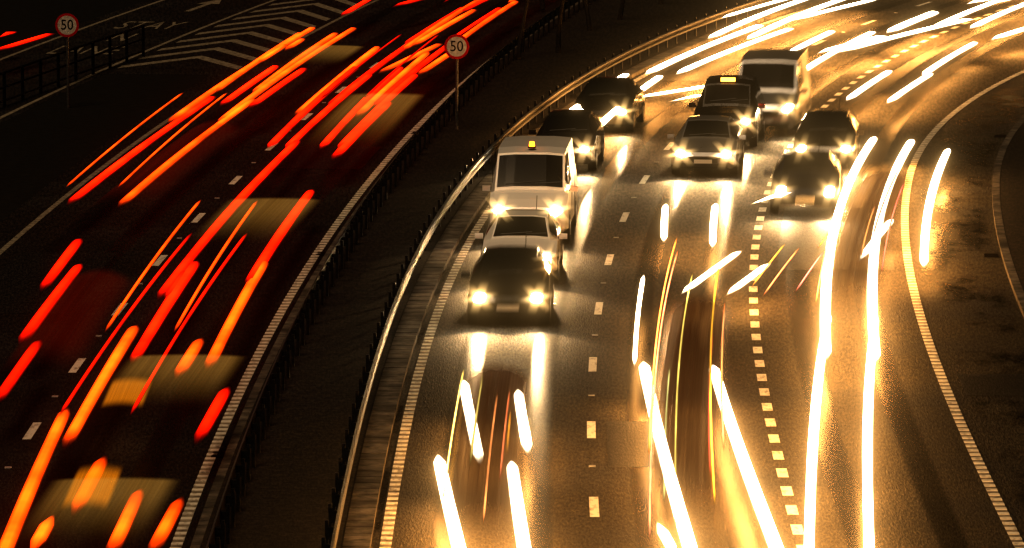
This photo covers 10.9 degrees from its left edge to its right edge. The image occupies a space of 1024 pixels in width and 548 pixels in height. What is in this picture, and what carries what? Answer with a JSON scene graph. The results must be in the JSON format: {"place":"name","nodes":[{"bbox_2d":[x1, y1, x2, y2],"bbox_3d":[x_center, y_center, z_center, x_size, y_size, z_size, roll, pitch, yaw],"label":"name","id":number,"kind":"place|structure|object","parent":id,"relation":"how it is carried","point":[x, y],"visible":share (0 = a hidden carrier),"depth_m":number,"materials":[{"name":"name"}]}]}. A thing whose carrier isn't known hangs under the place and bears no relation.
{"place":"outdoors","nodes":[
{"label":"outdoors","id":0,"kind":"place"},
{"bbox_2d":[0,0,457,495],"bbox_3d":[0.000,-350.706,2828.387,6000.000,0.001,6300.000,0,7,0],"label":"ground","id":1,"kind":"structure","parent":0,"point":[44,144],"depth_m":166.66,"materials":[{"name":"black"}]},
{"bbox_2d":[55,13,78,107],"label":"speed sign","id":2,"kind":"object","parent":1,"relation":"on","point":[67,25],"visible":1,"depth_m":167.69,"materials":[{"name":"white metal"}]},
{"bbox_2d":[0,0,281,123],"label":"guardrail","id":3,"kind":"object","parent":1,"relation":"on","point":[168,13],"visible":0.89,"depth_m":192.02,"materials":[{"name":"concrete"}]},
{"bbox_2d":[0,24,144,106],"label":"guard rail fence","id":4,"kind":"object","parent":3,"relation":"on","point":[58,54],"visible":0.99,"depth_m":177.00,"materials":[{"name":"metal"}]},
{"bbox_2d":[46,46,124,53],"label":"road marking","id":5,"kind":"object","parent":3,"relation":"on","point":[95,49],"visible":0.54,"depth_m":188.33,"materials":[{"name":"paint"}]},
{"bbox_2d":[106,34,136,40],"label":"road marking","id":6,"kind":"object","parent":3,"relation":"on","point":[121,37],"visible":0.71,"depth_m":194.06,"materials":[{"name":"paint"}]},
{"bbox_2d":[114,21,186,28],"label":"road marking","id":7,"kind":"object","parent":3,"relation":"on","point":[159,25],"visible":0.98,"depth_m":199.25,"materials":[{"name":"paint"}]},
{"bbox_2d":[186,0,220,10],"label":"road arrow","id":8,"kind":"object","parent":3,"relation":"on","point":[210,2],"visible":1,"depth_m":209.03,"materials":[{"name":"paint"}]},
{"bbox_2d":[0,0,567,547],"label":"road","id":9,"kind":"structure","parent":1,"relation":"on","point":[152,448],"depth_m":132.34,"materials":[{"name":"black asphalt"}]},
{"bbox_2d":[106,0,352,74],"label":"road markings","id":10,"kind":"object","parent":9,"relation":"on","point":[195,66],"visible":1,"depth_m":191.20,"materials":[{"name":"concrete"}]},
{"bbox_2d":[0,0,1023,547],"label":"road markings","id":11,"kind":"object","parent":1,"relation":"on","point":[594,502],"visible":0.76,"depth_m":122.94,"materials":[{"name":"paint"}]},
{"bbox_2d":[190,0,1023,547],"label":"kerbs","id":12,"kind":"structure","parent":1,"relation":"on","point":[370,476],"depth_m":116.54,"materials":[{"name":"concrete"}]},
{"bbox_2d":[211,131,1006,456],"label":"gully grates","id":13,"kind":"object","parent":1,"relation":"on","point":[219,453],"visible":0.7,"depth_m":131.39,"materials":[{"name":"metal"}]},
{"bbox_2d":[238,44,1023,526],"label":"road damp stains","id":14,"kind":"object","parent":1,"relation":"on","point":[978,226],"visible":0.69,"depth_m":137.40,"materials":[{"name":"black"}]},
{"bbox_2d":[371,0,1023,547],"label":"oncoming road","id":15,"kind":"structure","parent":1,"relation":"on","point":[929,488],"depth_m":117.40,"materials":[{"name":"asphalt"}]},
{"bbox_2d":[4,12,897,467],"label":"road studs","id":16,"kind":"object","parent":15,"relation":"on","point":[290,130],"visible":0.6,"depth_m":117.69,"materials":[{"name":"white"}]},
{"bbox_2d":[449,368,526,519],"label":"car","id":17,"kind":"object","parent":15,"relation":"on","point":[486,467],"visible":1,"depth_m":95.23,"materials":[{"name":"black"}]},
{"bbox_2d":[482,136,577,239],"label":"van","id":18,"kind":"object","parent":15,"relation":"on","point":[530,171],"visible":0.85,"depth_m":134.85,"materials":[{"name":"white paint"}]},
{"bbox_2d":[529,102,604,168],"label":"car","id":19,"kind":"object","parent":15,"relation":"on","point":[584,130],"visible":0.59,"depth_m":151.06,"materials":[{"name":"grey paint"}]},
{"bbox_2d":[570,70,644,130],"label":"queue car","id":20,"kind":"object","parent":15,"relation":"on","point":[600,97],"visible":0.77,"depth_m":161.58,"materials":[{"name":"black paint"}]},
{"bbox_2d":[652,298,725,498],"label":"blurred car","id":21,"kind":"object","parent":15,"relation":"on","point":[682,443],"visible":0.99,"depth_m":100.38,"materials":[{"name":"black"}]},
{"bbox_2d":[738,48,810,131],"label":"van","id":22,"kind":"object","parent":15,"relation":"on","point":[782,77],"visible":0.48,"depth_m":160.53,"materials":[{"name":"grey paint"}]},
{"bbox_2d":[764,137,847,212],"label":"dark saloon car","id":23,"kind":"object","parent":15,"relation":"on","point":[809,178],"visible":0.85,"depth_m":140.44,"materials":[{"name":"blue paint"}]},
{"bbox_2d":[788,100,863,168],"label":"dark hatchback","id":24,"kind":"object","parent":15,"relation":"on","point":[838,132],"visible":0.7,"depth_m":151.03,"materials":[{"name":"black paint"}]},
{"bbox_2d":[828,172,906,294],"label":"blurred car","id":25,"kind":"object","parent":15,"relation":"on","point":[860,252],"visible":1,"depth_m":125.98,"materials":[{"name":"black"}]},
{"bbox_2d":[1000,123,1023,290],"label":"verge","id":26,"kind":"structure","parent":1,"relation":"on","point":[1012,188],"depth_m":142.59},
{"bbox_2d":[0,0,518,547],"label":"taillight trails","id":27,"kind":"object","parent":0,"point":[384,92],"visible":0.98,"depth_m":125.00,"materials":[{"name":"red"}]},
{"bbox_2d":[200,0,807,547],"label":"median paving","id":28,"kind":"structure","parent":0,"point":[286,500],"depth_m":127.44,"materials":[{"name":"black concrete"}]},
{"bbox_2d":[206,0,594,547],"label":"guardrail","id":29,"kind":"object","parent":28,"relation":"on","point":[222,518],"visible":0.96,"depth_m":121.65,"materials":[{"name":"metal"}]},
{"bbox_2d":[444,34,468,129],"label":"speed limit sign","id":30,"kind":"object","parent":28,"relation":"on","point":[456,47],"visible":1,"depth_m":160.03,"materials":[{"name":"white metal"}]},
{"bbox_2d":[515,0,528,59],"bbox_3d":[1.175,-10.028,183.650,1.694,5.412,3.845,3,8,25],"label":"post","id":31,"kind":"object","parent":28,"relation":"on","point":[519,45],"visible":1,"depth_m":183.61,"materials":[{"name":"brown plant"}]},
{"bbox_2d":[321,0,791,547],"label":"barrier","id":32,"kind":"object","parent":28,"relation":"on","point":[361,400],"visible":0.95,"depth_m":132.55,"materials":[{"name":"metal"}]},
{"bbox_2d":[555,0,563,52],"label":"tree","id":33,"kind":"object","parent":28,"relation":"on","point":[558,40],"visible":1,"depth_m":186.04,"materials":[{"name":"brown plant"}]},
{"bbox_2d":[582,0,591,30],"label":"tree","id":34,"kind":"object","parent":28,"relation":"on","point":[588,18],"visible":1,"depth_m":195.12,"materials":[{"name":"brown plant"}]},
{"bbox_2d":[617,0,624,19],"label":"tree","id":35,"kind":"object","parent":28,"relation":"on","point":[621,10],"visible":1,"depth_m":199.98,"materials":[{"name":"brown plant"}]},
{"bbox_2d":[434,0,1023,547],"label":"headlight trails","id":36,"kind":"object","parent":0,"point":[676,502],"visible":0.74,"depth_m":110.83,"materials":[{"name":"white"}]},
{"label":"road wheel tracks","id":37,"kind":"structure","parent":0,"visible":0},
{"bbox_2d":[461,232,558,321],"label":"car","id":38,"kind":"object","parent":37,"relation":"on","point":[512,281],"visible":1,"depth_m":119.89,"materials":[{"name":"grey paint"}]},
{"bbox_2d":[0,58,1023,466],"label":"road patch repairs","id":39,"kind":"structure","parent":37,"relation":"on","point":[24,274],"depth_m":130.00,"materials":[{"name":"asphalt"}]},
{"bbox_2d":[475,201,566,279],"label":"car","id":40,"kind":"object","parent":37,"relation":"on","point":[545,235],"visible":0.67,"depth_m":127.58,"materials":[{"name":"white paint"}]},
{"bbox_2d":[667,104,745,173],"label":"silver saloon car","id":41,"kind":"object","parent":37,"relation":"on","point":[708,141],"visible":1,"depth_m":149.59,"materials":[{"name":"grey paint"}]},
{"bbox_2d":[689,64,764,145],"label":"black taxi","id":42,"kind":"object","parent":37,"relation":"on","point":[740,98],"visible":0.63,"depth_m":157.22,"materials":[{"name":"black paint"}]}
]}

